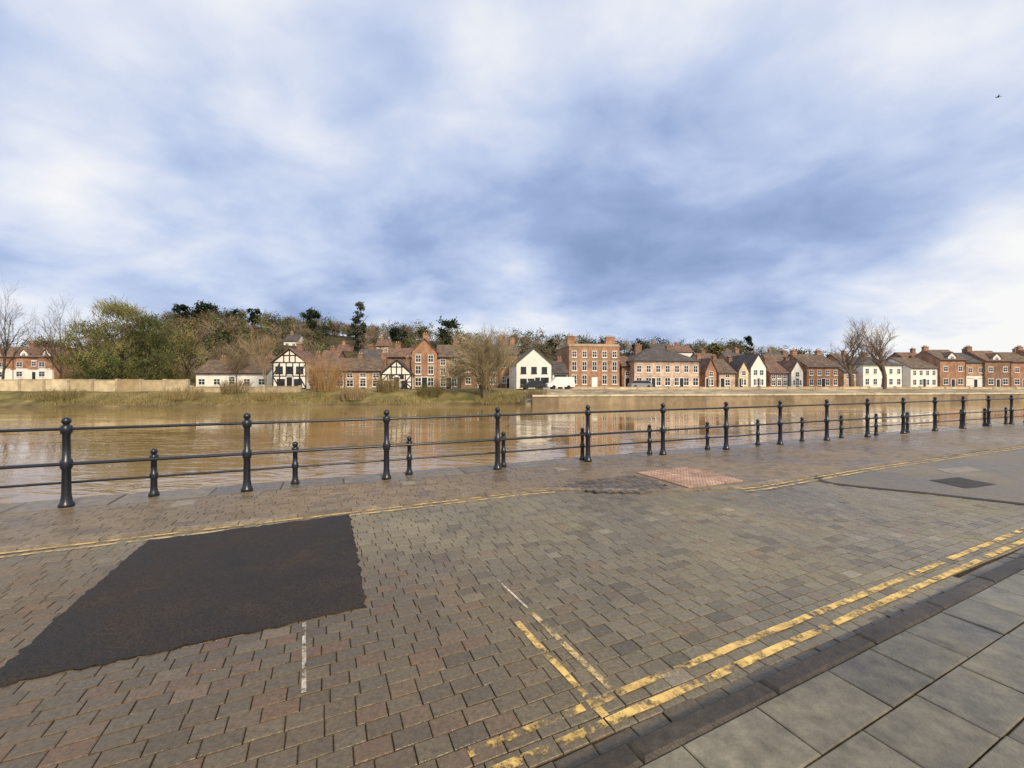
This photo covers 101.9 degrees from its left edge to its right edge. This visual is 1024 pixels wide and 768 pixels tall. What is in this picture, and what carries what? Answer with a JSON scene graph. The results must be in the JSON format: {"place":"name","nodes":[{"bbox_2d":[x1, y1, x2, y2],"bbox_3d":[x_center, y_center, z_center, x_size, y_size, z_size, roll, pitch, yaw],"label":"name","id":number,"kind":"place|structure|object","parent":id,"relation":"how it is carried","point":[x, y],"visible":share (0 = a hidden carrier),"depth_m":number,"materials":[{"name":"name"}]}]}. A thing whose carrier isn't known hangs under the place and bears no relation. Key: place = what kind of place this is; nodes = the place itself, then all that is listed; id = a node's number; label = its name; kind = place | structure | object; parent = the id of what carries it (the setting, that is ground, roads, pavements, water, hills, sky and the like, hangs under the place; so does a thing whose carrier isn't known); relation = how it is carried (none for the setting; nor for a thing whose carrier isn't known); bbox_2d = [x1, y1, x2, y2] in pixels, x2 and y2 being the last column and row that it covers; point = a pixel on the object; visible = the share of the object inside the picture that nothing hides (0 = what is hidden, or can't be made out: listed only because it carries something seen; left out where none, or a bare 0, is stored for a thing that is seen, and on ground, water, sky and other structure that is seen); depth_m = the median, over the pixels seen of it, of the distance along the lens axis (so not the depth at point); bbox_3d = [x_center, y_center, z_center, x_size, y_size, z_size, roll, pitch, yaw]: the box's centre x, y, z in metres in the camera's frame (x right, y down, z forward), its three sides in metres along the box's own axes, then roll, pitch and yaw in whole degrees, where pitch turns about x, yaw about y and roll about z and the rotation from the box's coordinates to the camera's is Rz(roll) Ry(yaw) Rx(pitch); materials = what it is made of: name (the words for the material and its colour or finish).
{"place":"outdoors","nodes":[
{"label":"outdoors","id":0,"kind":"place"},
{"bbox_2d":[0,449,1023,767],"bbox_3d":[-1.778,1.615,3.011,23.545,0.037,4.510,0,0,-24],"label":"road","id":1,"kind":"structure","parent":0,"point":[664,582],"depth_m":2.76,"materials":[{"name":"brick"}]},
{"bbox_2d":[0,514,366,686],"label":"asphalt patch","id":2,"kind":"object","parent":1,"relation":"on","point":[153,596],"visible":0.87,"depth_m":3.14,"materials":[{"name":"asphalt"}]},
{"bbox_2d":[301,578,527,692],"bbox_3d":[-0.643,1.594,2.850,1.524,0.001,0.698,0,0,-34],"label":"white road marking","id":3,"kind":"object","parent":1,"relation":"on","point":[304,641],"visible":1,"depth_m":2.52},
{"bbox_2d":[0,446,1022,557],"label":"yellow road marking","id":4,"kind":"object","parent":1,"relation":"on","point":[444,504],"visible":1,"depth_m":5.27,"materials":[{"name":"paint"}]},
{"bbox_2d":[0,421,1023,513],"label":"quay coping","id":5,"kind":"object","parent":1,"relation":"on","point":[32,506],"visible":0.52,"depth_m":6.96,"materials":[{"name":"stone"}]},
{"bbox_2d":[0,395,1023,507],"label":"riverside railing","id":6,"kind":"object","parent":5,"relation":"on","point":[66,463],"visible":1,"depth_m":7.03,"materials":[{"name":"metal"}]},
{"bbox_2d":[0,407,1023,496],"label":"railing","id":7,"kind":"object","parent":5,"relation":"on","point":[153,476],"visible":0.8,"depth_m":7.31,"materials":[{"name":"metal"}]},
{"bbox_2d":[0,443,1023,551],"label":"path edging","id":8,"kind":"object","parent":1,"relation":"on","point":[163,531],"visible":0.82,"depth_m":5.52,"materials":[{"name":"stone"}]},
{"bbox_2d":[468,704,608,767],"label":"yellow road marking","id":9,"kind":"object","parent":1,"relation":"on","point":[578,709],"visible":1,"depth_m":1.87,"materials":[{"name":"paint"}]},
{"bbox_2d":[530,612,609,688],"bbox_3d":[0.328,1.594,2.532,0.044,0.001,0.811,0,0,-28],"label":"yellow road marking","id":10,"kind":"object","parent":1,"relation":"on","point":[566,645],"visible":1,"depth_m":2.46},
{"bbox_2d":[563,475,670,493],"bbox_3d":[1.689,1.595,6.492,1.626,0.046,0.993,0,0,-23],"label":"sett panel","id":11,"kind":"object","parent":1,"relation":"on","point":[644,484],"visible":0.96,"depth_m":6.48,"materials":[{"name":"stone"}]},
{"bbox_2d":[514,527,1023,723],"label":"yellow road marking","id":12,"kind":"object","parent":1,"relation":"on","point":[665,696],"visible":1,"depth_m":2.56,"materials":[{"name":"paint"}]},
{"bbox_2d":[539,547,1023,767],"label":"gutter","id":13,"kind":"object","parent":1,"relation":"on","point":[638,730],"visible":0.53,"depth_m":2.13,"materials":[{"name":"stone"}]},
{"bbox_2d":[573,555,1023,767],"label":"kerb","id":14,"kind":"structure","parent":1,"relation":"on","point":[645,749],"depth_m":2.15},
{"bbox_2d":[814,476,1023,504],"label":"asphalt joint","id":15,"kind":"object","parent":1,"relation":"on","point":[819,479],"visible":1,"depth_m":6.09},
{"bbox_2d":[930,477,996,487],"bbox_3d":[7.257,1.602,6.691,0.885,0.030,0.521,0,0,-17],"label":"asphalt patch","id":16,"kind":"object","parent":1,"relation":"on","point":[962,482],"visible":0.77,"depth_m":6.69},
{"bbox_2d":[0,401,1023,503],"bbox_3d":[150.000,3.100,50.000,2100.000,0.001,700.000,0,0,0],"label":"river","id":17,"kind":"structure","parent":0,"point":[24,448],"depth_m":25.48,"materials":[{"name":"liquid"}]},
{"bbox_2d":[0,424,1023,546],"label":"footpath","id":18,"kind":"structure","parent":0,"point":[751,465],"depth_m":6.62,"materials":[{"name":"brick"}]},
{"bbox_2d":[169,499,199,506],"bbox_3d":[-4.360,1.585,5.533,0.260,0.018,0.260,0,0,-23],"label":"access cover","id":19,"kind":"object","parent":18,"relation":"on","point":[184,502],"visible":1,"depth_m":5.52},
{"bbox_2d":[636,467,742,487],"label":"tactile paving","id":20,"kind":"structure","parent":18,"relation":"on","point":[687,477],"depth_m":6.97,"materials":[{"name":"brick"}]},
{"bbox_2d":[0,325,1023,407],"bbox_3d":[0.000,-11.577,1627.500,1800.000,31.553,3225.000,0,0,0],"label":"hillside","id":21,"kind":"structure","parent":0,"point":[11,399],"depth_m":64.73,"materials":[{"name":"plant"}]},
{"bbox_2d":[0,347,28,378],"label":"house","id":22,"kind":"structure","parent":21,"relation":"on","point":[9,371],"depth_m":107.97,"materials":[{"name":"paint"}]},
{"bbox_2d":[0,273,41,378],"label":"bare tree","id":23,"kind":"object","parent":21,"relation":"on","point":[4,353],"visible":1,"depth_m":84.74,"materials":[{"name":"brown plant"}]},
{"bbox_2d":[14,341,83,378],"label":"house","id":24,"kind":"structure","parent":21,"relation":"on","point":[26,366],"depth_m":107.97,"materials":[{"name":"paint"}]},
{"bbox_2d":[31,388,87,399],"bbox_3d":[-62.497,1.226,57.487,5.578,1.793,5.430,0,0,28],"label":"scrub","id":25,"kind":"object","parent":21,"relation":"on","point":[52,394],"visible":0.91,"depth_m":56.46,"materials":[{"name":"brown plant"}]},
{"bbox_2d":[23,296,100,378],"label":"bare tree","id":26,"kind":"object","parent":21,"relation":"on","point":[50,347],"visible":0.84,"depth_m":87.75,"materials":[{"name":"brown plant"}]},
{"bbox_2d":[42,318,120,379],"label":"leafy tree","id":27,"kind":"object","parent":21,"relation":"on","point":[76,352],"visible":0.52,"depth_m":74.65,"materials":[{"name":"green plant"}]},
{"bbox_2d":[0,379,189,391],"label":"garden wall","id":28,"kind":"structure","parent":21,"relation":"on","point":[127,385],"depth_m":62.29,"materials":[{"name":"stone"}]},
{"bbox_2d":[75,349,129,379],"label":"bush","id":29,"kind":"object","parent":21,"relation":"on","point":[103,373],"visible":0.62,"depth_m":68.29,"materials":[{"name":"green plant"}]},
{"bbox_2d":[68,295,159,379],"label":"leafy tree","id":30,"kind":"object","parent":21,"relation":"on","point":[115,309],"visible":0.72,"depth_m":72.67,"materials":[{"name":"green plant"}]},
{"bbox_2d":[111,354,175,379],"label":"bush","id":31,"kind":"object","parent":21,"relation":"on","point":[144,377],"visible":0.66,"depth_m":67.77,"materials":[{"name":"green plant"}]},
{"bbox_2d":[109,314,179,373],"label":"tree","id":32,"kind":"object","parent":21,"relation":"on","point":[150,336],"visible":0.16,"depth_m":81.19,"materials":[{"name":"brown plant"}]},
{"bbox_2d":[113,310,185,379],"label":"leafy tree","id":33,"kind":"object","parent":21,"relation":"on","point":[143,320],"visible":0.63,"depth_m":74.04,"materials":[{"name":"green plant"}]},
{"bbox_2d":[142,327,209,385],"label":"leafy tree","id":34,"kind":"object","parent":21,"relation":"on","point":[186,348],"visible":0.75,"depth_m":77.88,"materials":[{"name":"green plant"}]},
{"bbox_2d":[172,303,191,319],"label":"pine tree","id":35,"kind":"object","parent":21,"relation":"on","point":[178,308],"visible":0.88,"depth_m":164.29,"materials":[{"name":"green plant"}]},
{"bbox_2d":[163,386,204,399],"bbox_3d":[-46.523,1.162,58.930,4.999,1.963,4.915,0,0,0],"label":"reed clump","id":36,"kind":"object","parent":21,"relation":"on","point":[179,394],"visible":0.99,"depth_m":58.10,"materials":[{"name":"beige plant"}]},
{"bbox_2d":[190,299,221,318],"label":"pine tree","id":37,"kind":"object","parent":21,"relation":"on","point":[204,307],"visible":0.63,"depth_m":167.50,"materials":[{"name":"green plant"}]},
{"bbox_2d":[195,337,224,359],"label":"bare tree","id":38,"kind":"object","parent":21,"relation":"on","point":[215,356],"visible":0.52,"depth_m":83.60,"materials":[{"name":"brown plant"}]},
{"bbox_2d":[194,356,271,385],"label":"house","id":39,"kind":"structure","parent":21,"relation":"on","point":[211,373],"depth_m":72.32,"materials":[{"name":"white tile"}]},
{"bbox_2d":[217,343,254,384],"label":"bare tree","id":40,"kind":"object","parent":21,"relation":"on","point":[235,364],"visible":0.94,"depth_m":71.56,"materials":[{"name":"brown plant"}]},
{"bbox_2d":[219,379,254,392],"bbox_3d":[-41.271,0.202,62.096,4.664,2.252,4.484,0,0,-36],"label":"scrub","id":41,"kind":"object","parent":21,"relation":"on","point":[228,387],"visible":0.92,"depth_m":61.13,"materials":[{"name":"brown plant"}]},
{"bbox_2d":[190,385,301,392],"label":"wall","id":42,"kind":"structure","parent":21,"relation":"on","point":[277,389],"depth_m":62.38,"materials":[{"name":"stone"}]},
{"bbox_2d":[246,307,260,329],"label":"pine tree","id":43,"kind":"object","parent":21,"relation":"on","point":[256,312],"visible":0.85,"depth_m":171.25,"materials":[{"name":"green plant"}]},
{"bbox_2d":[240,325,280,384],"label":"bare tree","id":44,"kind":"object","parent":21,"relation":"on","point":[267,345],"visible":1,"depth_m":65.77,"materials":[{"name":"brown plant"}]},
{"bbox_2d":[254,390,282,399],"bbox_3d":[-34.937,1.496,59.421,4.126,1.564,3.804,0,0,0],"label":"reed clump","id":45,"kind":"object","parent":21,"relation":"on","point":[266,396],"visible":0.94,"depth_m":58.78,"materials":[{"name":"beige plant"}]},
{"bbox_2d":[18,387,519,405],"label":"bank grass","id":46,"kind":"structure","parent":21,"relation":"on","point":[240,398],"depth_m":58.66,"materials":[{"name":"green plant"}]},
{"bbox_2d":[270,342,314,388],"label":"house","id":47,"kind":"structure","parent":21,"relation":"on","point":[288,368],"depth_m":71.02,"materials":[{"name":"paint"}]},
{"bbox_2d":[283,331,304,345],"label":"house","id":48,"kind":"structure","parent":21,"relation":"on","point":[292,338],"depth_m":151.30,"materials":[{"name":"paint"}]},
{"bbox_2d":[301,307,321,330],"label":"evergreen tree","id":49,"kind":"object","parent":21,"relation":"on","point":[311,315],"visible":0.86,"depth_m":163.48,"materials":[{"name":"green plant"}]},
{"bbox_2d":[302,352,355,391],"bbox_3d":[-29.378,-2.266,66.532,7.863,6.856,8.842,0,0,45],"label":"willow bush","id":50,"kind":"object","parent":21,"relation":"on","point":[330,382],"visible":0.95,"depth_m":64.77,"materials":[{"name":"brown plant"}]},
{"bbox_2d":[309,351,349,388],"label":"house","id":51,"kind":"structure","parent":21,"relation":"on","point":[344,362],"depth_m":75.14,"materials":[{"name":"orange brick"}]},
{"bbox_2d":[322,345,345,357],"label":"house","id":52,"kind":"structure","parent":21,"relation":"on","point":[333,352],"depth_m":96.01,"materials":[{"name":"brick"}]},
{"bbox_2d":[336,384,368,399],"bbox_3d":[-23.537,1.073,60.934,4.784,2.543,4.536,0,0,0],"label":"reed clump","id":53,"kind":"object","parent":21,"relation":"on","point":[353,395],"visible":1,"depth_m":60.28,"materials":[{"name":"beige plant"}]},
{"bbox_2d":[348,301,370,351],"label":"conifer","id":54,"kind":"object","parent":21,"relation":"on","point":[355,329],"visible":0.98,"depth_m":149.54,"materials":[{"name":"green plant"}]},
{"bbox_2d":[345,351,387,388],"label":"house","id":55,"kind":"structure","parent":21,"relation":"on","point":[363,373],"depth_m":74.00,"materials":[{"name":"orange brick"}]},
{"bbox_2d":[357,344,382,357],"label":"house","id":56,"kind":"structure","parent":21,"relation":"on","point":[371,352],"depth_m":98.42,"materials":[{"name":"brick"}]},
{"bbox_2d":[375,336,391,353],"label":"house","id":57,"kind":"structure","parent":21,"relation":"on","point":[382,342],"depth_m":146.11,"materials":[{"name":"brick"}]},
{"bbox_2d":[373,374,404,391],"bbox_3d":[-19.441,-0.317,64.751,4.828,3.174,4.843,0,0,43],"label":"bush","id":58,"kind":"object","parent":21,"relation":"on","point":[386,387],"visible":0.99,"depth_m":64.28,"materials":[{"name":"brown plant"}]},
{"bbox_2d":[379,355,414,388],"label":"house","id":59,"kind":"structure","parent":21,"relation":"on","point":[401,370],"depth_m":70.07,"materials":[{"name":"paint"}]},
{"bbox_2d":[389,327,407,343],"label":"evergreen tree","id":60,"kind":"object","parent":21,"relation":"on","point":[393,332],"visible":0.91,"depth_m":163.82,"materials":[{"name":"green plant"}]},
{"bbox_2d":[387,341,413,369],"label":"house","id":61,"kind":"structure","parent":21,"relation":"on","point":[398,352],"depth_m":86.97,"materials":[{"name":"brick"}]},
{"bbox_2d":[410,332,438,388],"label":"house","id":62,"kind":"structure","parent":21,"relation":"on","point":[424,352],"depth_m":73.00,"materials":[{"name":"brick"}]},
{"bbox_2d":[416,383,443,395],"bbox_3d":[-12.522,0.689,63.991,4.671,2.321,4.663,0,0,-31],"label":"scrub","id":63,"kind":"object","parent":21,"relation":"on","point":[436,390],"visible":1,"depth_m":63.45,"materials":[{"name":"brown plant"}]},
{"bbox_2d":[0,306,886,379],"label":"woodland","id":64,"kind":"object","parent":21,"relation":"on","point":[207,321],"visible":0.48,"depth_m":160.18,"materials":[{"name":"green plant"}]},
{"bbox_2d":[437,340,459,388],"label":"house","id":65,"kind":"structure","parent":21,"relation":"on","point":[445,354],"depth_m":74.02,"materials":[{"name":"orange brick"}]},
{"bbox_2d":[435,315,462,344],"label":"cedar tree","id":66,"kind":"object","parent":21,"relation":"on","point":[449,325],"visible":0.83,"depth_m":158.76,"materials":[{"name":"green plant"}]},
{"bbox_2d":[438,355,471,394],"bbox_3d":[-9.004,-1.589,65.125,5.797,6.845,4.667,0,0,0],"label":"willow tree","id":67,"kind":"object","parent":21,"relation":"on","point":[445,381],"visible":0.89,"depth_m":64.90,"materials":[{"name":"brown plant"}]},
{"bbox_2d":[460,353,500,387],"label":"house","id":68,"kind":"structure","parent":21,"relation":"on","point":[464,383],"depth_m":83.78,"materials":[{"name":"brick"}]},
{"bbox_2d":[446,325,528,398],"bbox_3d":[-3.373,-3.405,65.022,10.425,11.626,13.812,0,0,37],"label":"willow tree","id":69,"kind":"object","parent":21,"relation":"on","point":[482,354],"visible":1,"depth_m":63.35,"materials":[{"name":"brown plant"}]},
{"bbox_2d":[495,335,519,387],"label":"house","id":70,"kind":"structure","parent":21,"relation":"on","point":[505,383],"depth_m":84.98,"materials":[{"name":"brick"}]},
{"bbox_2d":[508,348,552,388],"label":"house","id":71,"kind":"structure","parent":21,"relation":"on","point":[533,364],"depth_m":75.04,"materials":[{"name":"paint"}]},
{"bbox_2d":[520,381,545,388],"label":"parked car","id":72,"kind":"object","parent":21,"relation":"on","point":[534,384],"visible":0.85,"depth_m":70.25,"materials":[{"name":"grey metal"}]},
{"bbox_2d":[523,387,546,396],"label":"reed clump","id":73,"kind":"object","parent":21,"relation":"on","point":[530,393],"visible":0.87,"depth_m":63.67,"materials":[{"name":"brown plant"}]},
{"bbox_2d":[550,356,568,388],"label":"house","id":74,"kind":"structure","parent":21,"relation":"on","point":[558,368],"depth_m":76.73,"materials":[{"name":"tile"}]},
{"bbox_2d":[545,377,574,388],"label":"parked car","id":75,"kind":"object","parent":21,"relation":"on","point":[564,382],"visible":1,"depth_m":71.30,"materials":[{"name":"metal"}]},
{"bbox_2d":[556,334,619,387],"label":"house","id":76,"kind":"structure","parent":21,"relation":"on","point":[591,365],"depth_m":80.06,"materials":[{"name":"brick"}]},
{"bbox_2d":[619,356,630,386],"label":"house","id":77,"kind":"structure","parent":21,"relation":"on","point":[624,373],"depth_m":84.02,"materials":[{"name":"brick"}]},
{"bbox_2d":[627,380,651,386],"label":"parked car","id":78,"kind":"object","parent":21,"relation":"on","point":[642,383],"visible":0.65,"depth_m":76.27,"materials":[{"name":"silver metal"}]},
{"bbox_2d":[626,343,700,387],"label":"house","id":79,"kind":"structure","parent":21,"relation":"on","point":[667,366],"depth_m":83.30,"materials":[{"name":"beige brick"}]},
{"bbox_2d":[671,342,693,356],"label":"house","id":80,"kind":"structure","parent":21,"relation":"on","point":[686,350],"depth_m":156.16,"materials":[{"name":"tile"}]},
{"bbox_2d":[695,353,717,386],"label":"house","id":81,"kind":"structure","parent":21,"relation":"on","point":[708,371],"depth_m":87.09,"materials":[{"name":"brick"}]},
{"bbox_2d":[704,342,726,355],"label":"leafy tree","id":82,"kind":"object","parent":21,"relation":"on","point":[717,349],"visible":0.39,"depth_m":139.16,"materials":[{"name":"green plant"}]},
{"bbox_2d":[711,354,737,386],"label":"house","id":83,"kind":"structure","parent":21,"relation":"on","point":[726,375],"depth_m":87.88,"materials":[{"name":"brick"}]},
{"bbox_2d":[717,347,740,359],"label":"house","id":84,"kind":"structure","parent":21,"relation":"on","point":[723,355],"depth_m":111.49,"materials":[{"name":"brick"}]},
{"bbox_2d":[726,355,749,387],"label":"house","id":85,"kind":"structure","parent":21,"relation":"on","point":[741,369],"depth_m":88.47,"materials":[{"name":"paint"}]},
{"bbox_2d":[724,353,767,386],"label":"house","id":86,"kind":"structure","parent":21,"relation":"on","point":[757,365],"depth_m":89.58,"materials":[{"name":"paint"}]},
{"bbox_2d":[761,350,787,360],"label":"house","id":87,"kind":"structure","parent":21,"relation":"on","point":[774,357],"depth_m":113.04,"materials":[{"name":"orange brick"}]},
{"bbox_2d":[762,356,789,386],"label":"house","id":88,"kind":"structure","parent":21,"relation":"on","point":[777,374],"depth_m":91.18,"materials":[{"name":"brick"}]},
{"bbox_2d":[532,393,1023,404],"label":"quay wall","id":89,"kind":"structure","parent":21,"relation":"on","point":[679,398],"depth_m":67.60,"materials":[{"name":"stone"}]},
{"bbox_2d":[776,355,804,386],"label":"house","id":90,"kind":"structure","parent":21,"relation":"on","point":[794,368],"depth_m":92.09,"materials":[{"name":"paint"}]},
{"bbox_2d":[571,386,1023,388],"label":"parapet wall","id":91,"kind":"structure","parent":21,"relation":"on","point":[852,387],"depth_m":79.14,"materials":[{"name":"stone"}]},
{"bbox_2d":[782,349,840,386],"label":"house","id":92,"kind":"structure","parent":21,"relation":"on","point":[820,369],"depth_m":93.33,"materials":[{"name":"brick"}]},
{"bbox_2d":[832,361,858,386],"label":"house","id":93,"kind":"structure","parent":21,"relation":"on","point":[843,377],"depth_m":97.15,"materials":[{"name":"brick"}]},
{"bbox_2d":[819,316,887,385],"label":"bare tree","id":94,"kind":"object","parent":21,"relation":"on","point":[848,368],"visible":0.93,"depth_m":81.90,"materials":[{"name":"brown plant"}]},
{"bbox_2d":[848,317,897,388],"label":"bare tree","id":95,"kind":"object","parent":21,"relation":"on","point":[880,364],"visible":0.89,"depth_m":81.98,"materials":[{"name":"brown plant"}]},
{"bbox_2d":[846,351,903,386],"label":"house","id":96,"kind":"structure","parent":21,"relation":"on","point":[868,374],"depth_m":98.12,"materials":[{"name":"paint"}]},
{"bbox_2d":[887,348,916,358],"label":"house","id":97,"kind":"structure","parent":21,"relation":"on","point":[906,354],"depth_m":123.43,"materials":[{"name":"brick"}]},
{"bbox_2d":[886,354,939,386],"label":"house","id":98,"kind":"structure","parent":21,"relation":"on","point":[917,372],"depth_m":100.27,"materials":[{"name":"paint"}]},
{"bbox_2d":[914,345,967,386],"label":"house","id":99,"kind":"structure","parent":21,"relation":"on","point":[952,367],"depth_m":109.50,"materials":[{"name":"brick"}]},
{"bbox_2d":[955,347,983,386],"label":"house","id":100,"kind":"structure","parent":21,"relation":"on","point":[974,372],"depth_m":110.20,"materials":[{"name":"orange brick"}]},
{"bbox_2d":[965,345,1012,386],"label":"house","id":101,"kind":"structure","parent":21,"relation":"on","point":[996,369],"depth_m":109.70,"materials":[{"name":"brick"}]},
{"bbox_2d":[995,347,1023,386],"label":"house","id":102,"kind":"structure","parent":21,"relation":"on","point":[1017,368],"depth_m":110.40,"materials":[{"name":"brick"}]},
{"bbox_2d":[0,0,1023,358],"label":"sky","id":103,"kind":"structure","parent":0,"point":[777,173],"materials":[{"name":"blue"}]},
{"bbox_2d":[640,569,1023,767],"bbox_3d":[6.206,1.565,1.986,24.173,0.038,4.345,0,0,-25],"label":"pavement","id":104,"kind":"structure","parent":0,"point":[964,712],"depth_m":1.98,"materials":[{"name":"stone"}]},
{"bbox_2d":[822,446,1023,502],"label":"asphalt road","id":105,"kind":"structure","parent":0,"point":[1003,470],"depth_m":7.14,"materials":[{"name":"asphalt"}]},
{"bbox_2d":[936,466,981,473],"bbox_3d":[8.294,1.602,7.691,1.137,0.030,0.311,0,0,-17],"label":"concrete patch","id":106,"kind":"object","parent":105,"relation":"on","point":[958,469],"visible":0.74,"depth_m":7.70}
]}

